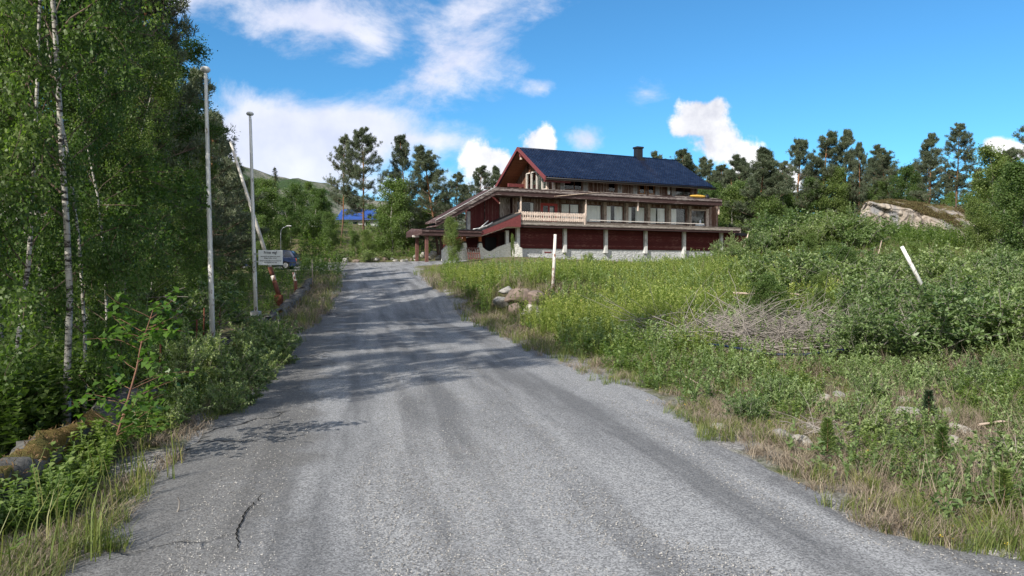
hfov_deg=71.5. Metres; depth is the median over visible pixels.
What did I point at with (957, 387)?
willow shrub
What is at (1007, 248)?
willow shrub
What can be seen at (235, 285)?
willow shrub
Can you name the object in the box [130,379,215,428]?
willow shrub
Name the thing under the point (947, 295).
willow shrub
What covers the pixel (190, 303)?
willow shrub
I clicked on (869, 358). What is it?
willow shrub
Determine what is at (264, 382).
willow shrub
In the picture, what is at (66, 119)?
birch tree
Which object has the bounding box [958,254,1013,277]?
willow shrub
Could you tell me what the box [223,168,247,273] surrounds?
spruce tree
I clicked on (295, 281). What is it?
stub post
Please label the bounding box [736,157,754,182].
pine tree
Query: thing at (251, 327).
willow shrub
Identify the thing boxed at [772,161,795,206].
pine tree
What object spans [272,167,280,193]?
spruce tree
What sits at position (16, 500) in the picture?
verge weeds
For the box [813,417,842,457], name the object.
conifer seedling
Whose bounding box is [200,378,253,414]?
willow shrub
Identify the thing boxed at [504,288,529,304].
boulder
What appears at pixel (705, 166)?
pine tree
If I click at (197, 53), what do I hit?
birch tree
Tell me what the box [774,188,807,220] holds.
broadleaf tree
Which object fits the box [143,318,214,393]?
willow shrub
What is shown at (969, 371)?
willow shrub
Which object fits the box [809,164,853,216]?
broadleaf tree
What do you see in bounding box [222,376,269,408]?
willow shrub
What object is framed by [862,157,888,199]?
pine tree
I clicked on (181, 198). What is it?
birch tree
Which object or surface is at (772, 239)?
willow shrub
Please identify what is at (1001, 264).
willow shrub
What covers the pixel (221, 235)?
spruce tree
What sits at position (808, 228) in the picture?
willow shrub
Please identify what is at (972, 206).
broadleaf tree
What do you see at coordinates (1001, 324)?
willow shrub
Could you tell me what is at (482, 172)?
pine tree
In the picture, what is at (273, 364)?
willow shrub
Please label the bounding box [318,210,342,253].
broadleaf tree
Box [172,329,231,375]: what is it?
willow shrub
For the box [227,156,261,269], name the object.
spruce tree
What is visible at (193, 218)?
birch tree
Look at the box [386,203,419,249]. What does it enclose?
broadleaf tree
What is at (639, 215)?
window
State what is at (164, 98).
birch tree
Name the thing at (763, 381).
willow shrub
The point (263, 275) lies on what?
willow shrub
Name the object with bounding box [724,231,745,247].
willow shrub
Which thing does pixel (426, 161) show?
pine tree
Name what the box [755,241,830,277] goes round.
willow shrub
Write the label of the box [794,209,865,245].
willow shrub
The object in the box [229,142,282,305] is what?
barrier boom
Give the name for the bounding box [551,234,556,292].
marker post
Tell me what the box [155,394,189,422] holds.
willow shrub
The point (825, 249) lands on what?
bush
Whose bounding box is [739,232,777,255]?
willow shrub
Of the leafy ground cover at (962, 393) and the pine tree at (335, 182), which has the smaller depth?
the leafy ground cover at (962, 393)
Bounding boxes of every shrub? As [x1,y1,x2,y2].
[7,330,58,353]
[9,273,250,346]
[60,280,208,337]
[111,273,274,341]
[129,358,187,397]
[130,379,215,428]
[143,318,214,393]
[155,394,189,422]
[159,265,236,302]
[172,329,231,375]
[177,280,229,307]
[180,269,247,301]
[191,372,233,398]
[198,331,254,373]
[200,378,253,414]
[201,364,223,387]
[202,384,224,404]
[203,324,263,366]
[206,344,283,389]
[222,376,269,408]
[227,313,298,347]
[230,268,252,288]
[234,317,284,338]
[240,330,281,346]
[241,322,303,365]
[242,314,276,330]
[242,348,291,375]
[243,251,265,274]
[245,310,303,340]
[248,365,278,379]
[248,369,273,386]
[249,322,286,347]
[257,268,278,283]
[270,344,300,364]
[330,250,356,261]
[359,249,378,261]
[378,249,393,259]
[583,252,592,262]
[710,239,725,255]
[710,247,766,263]
[712,240,752,260]
[720,256,771,277]
[721,390,769,424]
[723,264,780,296]
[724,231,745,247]
[726,246,739,257]
[738,247,840,296]
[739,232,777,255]
[742,231,782,247]
[743,208,787,233]
[743,248,786,270]
[744,212,809,240]
[752,371,797,403]
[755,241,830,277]
[756,206,824,232]
[756,223,804,251]
[765,248,805,260]
[772,215,831,249]
[774,216,829,238]
[779,232,817,248]
[784,391,817,409]
[785,240,896,276]
[793,210,846,231]
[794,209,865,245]
[797,209,868,222]
[797,245,834,261]
[801,293,929,362]
[811,254,927,299]
[811,299,889,354]
[813,202,878,241]
[818,388,888,423]
[826,214,897,249]
[829,267,917,315]
[832,397,915,441]
[833,283,921,327]
[834,353,891,377]
[841,271,904,292]
[844,358,881,379]
[848,373,893,403]
[852,250,904,276]
[853,282,893,311]
[858,282,1017,361]
[865,246,920,277]
[869,223,906,234]
[872,427,901,447]
[875,247,899,265]
[883,356,915,371]
[884,432,923,455]
[886,240,989,287]
[886,267,927,291]
[889,357,942,387]
[892,262,980,323]
[896,344,922,362]
[897,242,984,278]
[899,355,911,364]
[901,274,1023,344]
[913,343,960,366]
[916,358,942,373]
[922,366,963,390]
[923,349,951,362]
[927,264,998,287]
[927,272,1023,295]
[930,269,1023,316]
[934,361,967,379]
[937,379,981,396]
[940,369,1003,394]
[946,282,1023,354]
[953,354,1018,378]
[954,242,1023,260]
[954,246,1016,277]
[957,363,1005,382]
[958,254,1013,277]
[958,424,1023,482]
[959,260,1023,300]
[962,243,1022,279]
[971,241,1022,261]
[976,259,1018,296]
[978,264,1023,295]
[982,428,1023,454]
[992,351,1020,364]
[993,249,1023,273]
[996,268,1023,295]
[1005,244,1023,262]
[1009,413,1018,428]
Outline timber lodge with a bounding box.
[406,146,749,261]
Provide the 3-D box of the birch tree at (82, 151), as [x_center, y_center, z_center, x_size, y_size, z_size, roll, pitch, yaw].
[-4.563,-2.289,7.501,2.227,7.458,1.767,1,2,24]
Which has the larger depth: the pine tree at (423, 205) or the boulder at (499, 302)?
the pine tree at (423, 205)
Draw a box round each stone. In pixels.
[772,429,792,439]
[791,434,812,445]
[834,391,844,396]
[896,406,919,417]
[948,423,973,433]
[949,435,958,444]
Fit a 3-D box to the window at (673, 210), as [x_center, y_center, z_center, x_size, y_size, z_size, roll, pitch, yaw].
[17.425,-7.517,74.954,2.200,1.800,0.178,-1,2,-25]
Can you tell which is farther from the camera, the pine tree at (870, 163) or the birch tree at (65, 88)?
the pine tree at (870, 163)
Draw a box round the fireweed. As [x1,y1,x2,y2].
[430,246,847,355]
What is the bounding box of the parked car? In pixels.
[245,250,300,268]
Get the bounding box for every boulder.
[492,297,508,307]
[498,286,510,293]
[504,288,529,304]
[508,303,520,316]
[527,290,545,303]
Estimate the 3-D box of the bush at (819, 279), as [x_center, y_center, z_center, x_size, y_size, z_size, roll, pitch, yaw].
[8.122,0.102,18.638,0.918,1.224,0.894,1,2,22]
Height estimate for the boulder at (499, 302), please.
0.399 m
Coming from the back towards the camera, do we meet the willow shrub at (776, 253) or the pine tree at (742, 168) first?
the pine tree at (742, 168)
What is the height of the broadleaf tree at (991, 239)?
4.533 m
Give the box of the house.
[336,209,377,225]
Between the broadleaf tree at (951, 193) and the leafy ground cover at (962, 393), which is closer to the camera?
the leafy ground cover at (962, 393)
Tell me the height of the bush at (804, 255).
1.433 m
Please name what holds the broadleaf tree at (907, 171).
on the ground at (728, 444)
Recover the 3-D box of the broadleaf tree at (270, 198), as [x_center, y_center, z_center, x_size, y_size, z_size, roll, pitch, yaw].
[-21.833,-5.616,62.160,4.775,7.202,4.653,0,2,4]
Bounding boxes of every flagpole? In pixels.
[200,66,214,338]
[246,112,260,315]
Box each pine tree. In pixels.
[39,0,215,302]
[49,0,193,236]
[110,38,235,274]
[180,66,250,272]
[202,108,269,278]
[323,133,364,244]
[328,127,390,244]
[377,134,418,250]
[401,144,464,254]
[405,183,419,228]
[415,184,435,227]
[434,171,473,221]
[454,184,471,228]
[463,165,492,213]
[489,165,500,188]
[649,150,666,158]
[669,148,704,193]
[695,156,717,194]
[711,164,729,216]
[715,168,738,224]
[724,145,792,233]
[728,153,760,185]
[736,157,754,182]
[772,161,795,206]
[777,137,822,213]
[788,130,856,215]
[827,129,867,214]
[845,141,871,213]
[862,144,907,199]
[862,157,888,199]
[884,166,901,193]
[907,132,951,203]
[915,161,949,200]
[928,122,988,207]
[934,168,958,204]
[938,170,969,203]
[966,169,983,196]
[989,148,1022,211]
[1004,125,1023,174]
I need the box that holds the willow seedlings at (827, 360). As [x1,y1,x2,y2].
[477,228,1023,446]
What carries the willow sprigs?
on the ground at (728, 444)
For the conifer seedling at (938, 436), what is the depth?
5.72 m
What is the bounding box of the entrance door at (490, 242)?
[485,237,495,250]
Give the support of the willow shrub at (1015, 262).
on the ground at (728, 444)
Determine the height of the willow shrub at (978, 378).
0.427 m
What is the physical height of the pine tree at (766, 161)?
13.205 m
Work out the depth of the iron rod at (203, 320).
12.41 m
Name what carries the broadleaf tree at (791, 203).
on the ground at (728, 444)
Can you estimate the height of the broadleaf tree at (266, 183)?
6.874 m
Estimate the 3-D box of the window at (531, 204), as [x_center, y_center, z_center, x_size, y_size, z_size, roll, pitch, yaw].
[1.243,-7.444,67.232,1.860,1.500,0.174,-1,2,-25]
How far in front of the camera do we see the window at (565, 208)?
69.27 m
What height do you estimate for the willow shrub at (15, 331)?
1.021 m
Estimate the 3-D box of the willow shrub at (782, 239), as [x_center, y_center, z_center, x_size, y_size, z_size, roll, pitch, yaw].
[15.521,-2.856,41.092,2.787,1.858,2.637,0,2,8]
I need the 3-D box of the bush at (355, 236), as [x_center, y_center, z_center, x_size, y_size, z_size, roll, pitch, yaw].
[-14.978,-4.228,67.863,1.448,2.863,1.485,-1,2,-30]
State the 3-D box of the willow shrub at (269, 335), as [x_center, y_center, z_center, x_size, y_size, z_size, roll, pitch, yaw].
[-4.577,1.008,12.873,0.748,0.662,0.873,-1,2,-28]
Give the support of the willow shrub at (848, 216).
on the ground at (728, 444)
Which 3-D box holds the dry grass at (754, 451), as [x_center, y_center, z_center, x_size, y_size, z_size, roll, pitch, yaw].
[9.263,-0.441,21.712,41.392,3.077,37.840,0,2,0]
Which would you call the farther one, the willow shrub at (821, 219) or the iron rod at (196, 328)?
the willow shrub at (821, 219)
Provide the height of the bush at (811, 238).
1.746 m
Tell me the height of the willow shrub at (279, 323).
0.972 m
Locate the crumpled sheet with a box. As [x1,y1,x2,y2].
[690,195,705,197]
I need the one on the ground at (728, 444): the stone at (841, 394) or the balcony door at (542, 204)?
the stone at (841, 394)
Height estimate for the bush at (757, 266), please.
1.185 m
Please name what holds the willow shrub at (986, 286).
on the ground at (728, 444)
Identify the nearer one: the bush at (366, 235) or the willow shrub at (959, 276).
the willow shrub at (959, 276)
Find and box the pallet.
[467,247,479,258]
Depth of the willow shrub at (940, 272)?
18.85 m
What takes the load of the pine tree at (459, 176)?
on the ground at (728, 444)
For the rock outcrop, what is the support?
on the ground at (728, 444)
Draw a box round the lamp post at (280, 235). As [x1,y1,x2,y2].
[280,225,290,249]
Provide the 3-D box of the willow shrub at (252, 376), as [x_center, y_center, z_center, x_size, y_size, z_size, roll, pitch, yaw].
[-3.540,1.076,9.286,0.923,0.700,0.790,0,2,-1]
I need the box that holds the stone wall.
[0,278,313,499]
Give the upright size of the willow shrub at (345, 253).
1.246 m
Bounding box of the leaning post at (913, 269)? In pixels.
[900,246,925,293]
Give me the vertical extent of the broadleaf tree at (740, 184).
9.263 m
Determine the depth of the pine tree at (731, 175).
91.28 m
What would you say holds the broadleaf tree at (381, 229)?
on the ground at (728, 444)
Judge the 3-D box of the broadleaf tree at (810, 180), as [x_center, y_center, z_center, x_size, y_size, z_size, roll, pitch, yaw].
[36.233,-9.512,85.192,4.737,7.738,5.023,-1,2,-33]
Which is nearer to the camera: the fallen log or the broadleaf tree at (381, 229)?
the fallen log
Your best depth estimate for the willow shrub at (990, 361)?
9.62 m
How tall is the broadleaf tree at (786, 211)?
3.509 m
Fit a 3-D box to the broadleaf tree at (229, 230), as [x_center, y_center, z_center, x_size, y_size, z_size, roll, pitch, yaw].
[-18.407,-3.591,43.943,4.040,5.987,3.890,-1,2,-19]
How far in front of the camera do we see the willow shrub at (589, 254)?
59.84 m
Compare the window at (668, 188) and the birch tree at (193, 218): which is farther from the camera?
the window at (668, 188)
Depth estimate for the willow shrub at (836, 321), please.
12.43 m
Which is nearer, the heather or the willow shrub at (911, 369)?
the willow shrub at (911, 369)
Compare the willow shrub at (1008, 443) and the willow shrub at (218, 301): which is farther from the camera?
the willow shrub at (218, 301)
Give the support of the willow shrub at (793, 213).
on the ground at (728, 444)
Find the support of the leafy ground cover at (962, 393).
on the ground at (728, 444)
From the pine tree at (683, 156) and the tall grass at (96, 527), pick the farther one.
the pine tree at (683, 156)
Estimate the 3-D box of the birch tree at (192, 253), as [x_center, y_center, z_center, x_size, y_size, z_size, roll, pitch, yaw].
[-9.682,-2.133,20.009,2.961,6.386,2.645,-1,2,-38]
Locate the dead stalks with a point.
(972, 477)
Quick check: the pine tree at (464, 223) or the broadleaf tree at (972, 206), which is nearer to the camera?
the broadleaf tree at (972, 206)
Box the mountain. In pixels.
[0,146,465,228]
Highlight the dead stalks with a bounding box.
[473,239,1023,527]
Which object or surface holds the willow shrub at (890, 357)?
on the ground at (728, 444)
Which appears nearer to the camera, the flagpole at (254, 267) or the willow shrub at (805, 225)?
the flagpole at (254, 267)
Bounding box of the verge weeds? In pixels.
[0,284,326,564]
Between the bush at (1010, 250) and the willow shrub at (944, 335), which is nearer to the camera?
the willow shrub at (944, 335)
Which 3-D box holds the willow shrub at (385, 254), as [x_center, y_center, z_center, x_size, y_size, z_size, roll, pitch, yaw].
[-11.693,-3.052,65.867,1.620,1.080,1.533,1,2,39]
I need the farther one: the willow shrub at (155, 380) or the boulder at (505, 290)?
the boulder at (505, 290)
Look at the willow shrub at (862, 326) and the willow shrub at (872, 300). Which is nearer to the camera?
the willow shrub at (862, 326)
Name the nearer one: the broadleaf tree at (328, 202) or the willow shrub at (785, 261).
the willow shrub at (785, 261)
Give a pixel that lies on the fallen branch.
(985, 423)
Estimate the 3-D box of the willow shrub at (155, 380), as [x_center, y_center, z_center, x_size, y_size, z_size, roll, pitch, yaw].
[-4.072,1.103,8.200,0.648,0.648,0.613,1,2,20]
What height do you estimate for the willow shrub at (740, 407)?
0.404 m
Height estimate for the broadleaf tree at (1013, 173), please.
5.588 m
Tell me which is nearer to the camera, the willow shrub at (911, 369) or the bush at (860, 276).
the willow shrub at (911, 369)
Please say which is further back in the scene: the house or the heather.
the house
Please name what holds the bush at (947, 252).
on the ground at (728, 444)
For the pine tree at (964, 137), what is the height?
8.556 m
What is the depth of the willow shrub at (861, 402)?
7.20 m
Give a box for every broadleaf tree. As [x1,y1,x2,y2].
[219,190,248,268]
[237,180,266,252]
[245,213,276,256]
[246,185,285,251]
[256,176,290,236]
[270,221,294,249]
[272,195,302,241]
[281,180,313,233]
[298,180,315,212]
[299,186,338,240]
[314,195,335,215]
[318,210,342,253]
[362,175,419,254]
[372,204,398,251]
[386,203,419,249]
[410,209,434,252]
[698,189,705,195]
[701,179,725,225]
[715,183,755,233]
[722,178,757,229]
[742,193,788,231]
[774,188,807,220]
[778,193,799,215]
[781,206,795,222]
[798,176,833,217]
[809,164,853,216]
[846,182,867,215]
[867,178,889,200]
[886,162,927,200]
[906,184,926,201]
[942,191,961,205]
[956,141,1013,240]
[957,195,997,250]
[974,157,1023,250]
[980,177,1021,249]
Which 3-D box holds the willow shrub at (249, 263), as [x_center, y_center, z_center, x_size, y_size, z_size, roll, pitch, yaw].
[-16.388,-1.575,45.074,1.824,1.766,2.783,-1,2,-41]
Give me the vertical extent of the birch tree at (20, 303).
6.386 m
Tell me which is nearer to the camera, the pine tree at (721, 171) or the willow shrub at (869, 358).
the willow shrub at (869, 358)
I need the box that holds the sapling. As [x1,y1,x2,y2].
[61,286,198,449]
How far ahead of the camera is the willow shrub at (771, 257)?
30.51 m
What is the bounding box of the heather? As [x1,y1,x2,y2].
[859,198,986,230]
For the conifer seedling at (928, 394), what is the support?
on the ground at (728, 444)
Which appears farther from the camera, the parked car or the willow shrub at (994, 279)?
the parked car
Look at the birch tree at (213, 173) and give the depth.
26.65 m
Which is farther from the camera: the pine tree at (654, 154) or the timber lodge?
the pine tree at (654, 154)
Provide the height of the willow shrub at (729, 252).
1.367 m
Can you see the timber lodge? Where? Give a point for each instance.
(596, 205)
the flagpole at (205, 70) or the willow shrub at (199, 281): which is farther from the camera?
the willow shrub at (199, 281)
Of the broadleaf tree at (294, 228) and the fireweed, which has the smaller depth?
the fireweed
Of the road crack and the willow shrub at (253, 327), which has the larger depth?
the willow shrub at (253, 327)
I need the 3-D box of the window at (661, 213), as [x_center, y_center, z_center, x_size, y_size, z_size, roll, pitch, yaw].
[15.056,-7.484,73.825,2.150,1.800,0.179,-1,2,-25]
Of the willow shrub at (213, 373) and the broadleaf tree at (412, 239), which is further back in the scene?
the broadleaf tree at (412, 239)
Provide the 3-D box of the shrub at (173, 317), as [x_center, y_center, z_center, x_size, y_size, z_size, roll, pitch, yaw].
[-7.596,0.759,13.643,5.446,2.638,5.488,0,2,0]
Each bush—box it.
[347,230,360,255]
[357,229,378,256]
[510,234,514,256]
[742,270,795,325]
[754,263,768,278]
[794,253,821,285]
[799,232,820,254]
[803,287,835,316]
[804,270,833,301]
[821,245,838,260]
[823,240,839,251]
[824,245,864,279]
[847,273,871,292]
[897,241,931,260]
[936,249,953,264]
[937,253,959,267]
[983,249,1012,260]
[1002,247,1020,257]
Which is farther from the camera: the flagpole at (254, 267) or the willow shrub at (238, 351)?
the flagpole at (254, 267)
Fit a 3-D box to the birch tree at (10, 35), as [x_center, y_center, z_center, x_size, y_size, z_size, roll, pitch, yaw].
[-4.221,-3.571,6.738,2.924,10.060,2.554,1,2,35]
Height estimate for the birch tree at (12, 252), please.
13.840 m
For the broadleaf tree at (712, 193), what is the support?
on the ground at (728, 444)
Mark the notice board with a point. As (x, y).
(270, 257)
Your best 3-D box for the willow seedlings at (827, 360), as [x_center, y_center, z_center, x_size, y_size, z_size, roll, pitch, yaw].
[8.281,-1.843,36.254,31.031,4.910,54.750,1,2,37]
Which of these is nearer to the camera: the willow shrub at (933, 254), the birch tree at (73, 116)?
the birch tree at (73, 116)
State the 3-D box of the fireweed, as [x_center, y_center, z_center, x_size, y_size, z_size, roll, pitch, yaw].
[7.701,-0.880,28.205,25.705,3.457,31.741,0,2,0]
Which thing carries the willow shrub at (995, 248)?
on the ground at (728, 444)
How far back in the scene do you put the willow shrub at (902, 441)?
6.00 m
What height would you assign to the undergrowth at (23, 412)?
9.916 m
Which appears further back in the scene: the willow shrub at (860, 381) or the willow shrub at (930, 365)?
the willow shrub at (930, 365)
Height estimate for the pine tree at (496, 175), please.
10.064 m
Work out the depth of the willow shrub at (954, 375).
9.67 m
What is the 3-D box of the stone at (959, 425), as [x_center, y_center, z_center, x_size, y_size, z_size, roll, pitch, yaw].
[4.405,1.406,6.987,0.164,0.156,0.261,-1,2,-31]
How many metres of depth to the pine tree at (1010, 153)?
57.60 m
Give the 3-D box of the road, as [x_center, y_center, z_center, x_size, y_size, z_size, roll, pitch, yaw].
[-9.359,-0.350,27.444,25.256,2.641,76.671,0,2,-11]
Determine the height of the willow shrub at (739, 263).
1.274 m
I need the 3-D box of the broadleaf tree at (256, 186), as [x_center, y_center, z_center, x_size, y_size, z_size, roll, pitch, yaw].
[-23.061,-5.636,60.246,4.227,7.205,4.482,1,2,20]
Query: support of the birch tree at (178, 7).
on the ground at (728, 444)
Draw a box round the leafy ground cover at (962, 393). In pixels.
[439,230,1023,514]
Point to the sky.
(472, 82)
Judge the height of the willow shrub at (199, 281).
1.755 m
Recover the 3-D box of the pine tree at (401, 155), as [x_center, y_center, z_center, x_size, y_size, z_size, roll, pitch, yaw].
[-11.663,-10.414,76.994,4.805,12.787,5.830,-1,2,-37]
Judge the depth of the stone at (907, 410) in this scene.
7.59 m
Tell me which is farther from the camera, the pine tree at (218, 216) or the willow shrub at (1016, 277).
the pine tree at (218, 216)
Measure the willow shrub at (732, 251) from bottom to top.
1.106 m
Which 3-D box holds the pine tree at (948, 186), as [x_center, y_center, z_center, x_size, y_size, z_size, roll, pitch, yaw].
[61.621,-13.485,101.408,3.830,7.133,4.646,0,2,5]
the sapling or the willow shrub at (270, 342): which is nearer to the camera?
the sapling
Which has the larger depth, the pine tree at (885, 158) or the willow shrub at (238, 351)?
the pine tree at (885, 158)
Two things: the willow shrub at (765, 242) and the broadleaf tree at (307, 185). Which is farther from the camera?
the broadleaf tree at (307, 185)
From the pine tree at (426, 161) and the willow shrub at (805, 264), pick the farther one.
the pine tree at (426, 161)
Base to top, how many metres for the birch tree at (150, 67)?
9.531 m
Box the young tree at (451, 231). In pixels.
[441,215,464,262]
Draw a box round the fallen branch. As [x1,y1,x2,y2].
[978,420,1017,425]
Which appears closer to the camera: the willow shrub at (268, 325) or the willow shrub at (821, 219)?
the willow shrub at (268, 325)
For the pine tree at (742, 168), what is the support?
on the ground at (728, 444)
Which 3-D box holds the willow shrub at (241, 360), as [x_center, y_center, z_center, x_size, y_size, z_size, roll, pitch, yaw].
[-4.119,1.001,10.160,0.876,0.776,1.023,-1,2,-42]
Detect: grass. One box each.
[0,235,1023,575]
[0,245,1023,575]
[0,405,184,575]
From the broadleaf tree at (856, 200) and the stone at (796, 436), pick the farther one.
the broadleaf tree at (856, 200)
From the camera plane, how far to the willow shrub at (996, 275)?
17.80 m
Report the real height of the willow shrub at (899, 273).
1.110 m
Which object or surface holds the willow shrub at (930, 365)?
on the ground at (728, 444)
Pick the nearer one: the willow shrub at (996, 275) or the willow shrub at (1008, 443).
the willow shrub at (1008, 443)
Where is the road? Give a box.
[56,260,1023,575]
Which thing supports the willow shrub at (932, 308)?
on the ground at (728, 444)
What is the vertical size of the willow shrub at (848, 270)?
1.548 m
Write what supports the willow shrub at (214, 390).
on the ground at (728, 444)
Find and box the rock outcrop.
[859,201,973,236]
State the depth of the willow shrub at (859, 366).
9.73 m
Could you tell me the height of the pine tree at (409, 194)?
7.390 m
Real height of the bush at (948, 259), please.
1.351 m
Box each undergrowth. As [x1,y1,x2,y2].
[0,209,341,457]
[291,191,1021,276]
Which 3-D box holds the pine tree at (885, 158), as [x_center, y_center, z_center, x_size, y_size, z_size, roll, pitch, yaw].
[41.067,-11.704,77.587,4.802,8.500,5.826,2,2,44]
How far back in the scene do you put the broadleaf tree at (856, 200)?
87.09 m
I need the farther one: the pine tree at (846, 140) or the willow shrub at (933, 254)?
the pine tree at (846, 140)
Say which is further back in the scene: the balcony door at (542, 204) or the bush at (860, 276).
the balcony door at (542, 204)
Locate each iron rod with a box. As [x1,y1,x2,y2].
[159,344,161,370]
[195,320,197,340]
[203,308,204,336]
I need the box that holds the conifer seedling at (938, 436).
[927,423,955,464]
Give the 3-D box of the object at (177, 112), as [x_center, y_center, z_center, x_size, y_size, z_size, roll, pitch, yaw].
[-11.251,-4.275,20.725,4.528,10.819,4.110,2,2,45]
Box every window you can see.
[517,201,533,216]
[526,171,545,188]
[561,203,579,218]
[587,204,601,222]
[607,205,623,222]
[629,206,644,223]
[650,207,665,224]
[667,187,670,194]
[671,208,685,224]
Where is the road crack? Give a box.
[235,494,261,548]
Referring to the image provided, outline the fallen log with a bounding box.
[733,292,798,294]
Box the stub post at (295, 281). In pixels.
[292,272,297,291]
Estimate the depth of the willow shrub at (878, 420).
6.47 m
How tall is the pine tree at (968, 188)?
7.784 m
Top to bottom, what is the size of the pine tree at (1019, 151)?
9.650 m
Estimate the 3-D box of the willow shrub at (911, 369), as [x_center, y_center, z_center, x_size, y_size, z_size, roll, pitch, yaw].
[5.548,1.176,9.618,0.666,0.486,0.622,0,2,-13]
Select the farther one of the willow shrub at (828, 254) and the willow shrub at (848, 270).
the willow shrub at (828, 254)
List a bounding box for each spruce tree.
[205,136,244,275]
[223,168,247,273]
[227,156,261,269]
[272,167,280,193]
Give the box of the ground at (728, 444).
[0,204,1023,573]
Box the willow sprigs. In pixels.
[551,313,1023,533]
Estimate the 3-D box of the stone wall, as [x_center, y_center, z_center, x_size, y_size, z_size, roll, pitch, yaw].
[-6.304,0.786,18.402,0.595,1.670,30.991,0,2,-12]
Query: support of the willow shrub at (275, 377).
on the ground at (728, 444)
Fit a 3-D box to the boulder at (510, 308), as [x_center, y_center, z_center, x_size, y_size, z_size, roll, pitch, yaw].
[0.129,0.707,23.235,0.476,0.454,0.612,1,2,33]
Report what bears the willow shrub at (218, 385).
on the ground at (728, 444)
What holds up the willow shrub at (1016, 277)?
on the ground at (728, 444)
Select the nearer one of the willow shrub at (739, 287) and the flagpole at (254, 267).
the flagpole at (254, 267)
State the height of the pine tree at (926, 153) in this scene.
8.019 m
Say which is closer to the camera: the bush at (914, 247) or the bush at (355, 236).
the bush at (914, 247)
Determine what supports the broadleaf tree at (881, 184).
on the ground at (728, 444)
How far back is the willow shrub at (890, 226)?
48.76 m
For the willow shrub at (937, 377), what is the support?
on the ground at (728, 444)
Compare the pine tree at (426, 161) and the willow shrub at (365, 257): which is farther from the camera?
the pine tree at (426, 161)
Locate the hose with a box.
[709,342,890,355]
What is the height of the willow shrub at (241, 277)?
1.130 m
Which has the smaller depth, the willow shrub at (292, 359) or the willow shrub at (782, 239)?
the willow shrub at (292, 359)
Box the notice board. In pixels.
[254,250,282,264]
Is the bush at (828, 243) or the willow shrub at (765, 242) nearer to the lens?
the bush at (828, 243)
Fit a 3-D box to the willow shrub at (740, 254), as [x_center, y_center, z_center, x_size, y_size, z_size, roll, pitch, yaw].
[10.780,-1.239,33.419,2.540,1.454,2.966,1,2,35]
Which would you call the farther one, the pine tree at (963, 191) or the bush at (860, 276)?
the pine tree at (963, 191)
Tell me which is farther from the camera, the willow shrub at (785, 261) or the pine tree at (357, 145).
the pine tree at (357, 145)
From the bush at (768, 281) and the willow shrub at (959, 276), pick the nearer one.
the bush at (768, 281)
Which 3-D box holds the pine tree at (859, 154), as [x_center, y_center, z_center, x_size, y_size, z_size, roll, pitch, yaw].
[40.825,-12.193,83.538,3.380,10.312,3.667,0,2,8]
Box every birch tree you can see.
[0,0,175,419]
[0,0,177,412]
[0,0,183,325]
[0,0,183,356]
[0,0,183,424]
[0,0,217,342]
[0,1,157,327]
[0,8,58,280]
[1,3,123,196]
[37,40,130,276]
[46,32,238,293]
[47,119,169,307]
[71,34,197,319]
[120,148,214,308]
[131,109,223,305]
[151,171,207,281]
[175,142,227,281]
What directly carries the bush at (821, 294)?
on the ground at (728, 444)
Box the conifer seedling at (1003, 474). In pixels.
[984,466,1023,516]
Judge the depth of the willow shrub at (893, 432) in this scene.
6.34 m
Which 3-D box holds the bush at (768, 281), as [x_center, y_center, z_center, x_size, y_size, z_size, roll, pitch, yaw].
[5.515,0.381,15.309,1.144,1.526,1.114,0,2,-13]
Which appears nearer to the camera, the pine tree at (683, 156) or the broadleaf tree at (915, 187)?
the broadleaf tree at (915, 187)
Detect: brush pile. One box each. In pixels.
[579,270,940,359]
[730,238,994,308]
[774,393,882,446]
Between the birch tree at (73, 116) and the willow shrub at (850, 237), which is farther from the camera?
the willow shrub at (850, 237)
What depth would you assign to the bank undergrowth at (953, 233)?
45.59 m
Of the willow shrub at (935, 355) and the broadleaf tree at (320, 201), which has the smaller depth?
the willow shrub at (935, 355)
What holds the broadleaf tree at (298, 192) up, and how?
on the ground at (728, 444)
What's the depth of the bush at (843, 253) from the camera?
20.95 m
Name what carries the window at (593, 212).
in the timber lodge
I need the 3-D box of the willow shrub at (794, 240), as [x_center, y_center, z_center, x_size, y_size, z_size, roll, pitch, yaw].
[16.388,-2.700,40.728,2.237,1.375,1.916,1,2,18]
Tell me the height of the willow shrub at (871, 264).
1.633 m
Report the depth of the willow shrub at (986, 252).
23.41 m
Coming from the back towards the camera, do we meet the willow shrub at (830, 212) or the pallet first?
the pallet
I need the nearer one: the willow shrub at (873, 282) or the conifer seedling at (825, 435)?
the conifer seedling at (825, 435)
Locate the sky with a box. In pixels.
[42,0,1023,209]
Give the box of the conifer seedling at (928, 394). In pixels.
[916,389,941,419]
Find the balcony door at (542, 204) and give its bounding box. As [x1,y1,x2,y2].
[540,203,556,221]

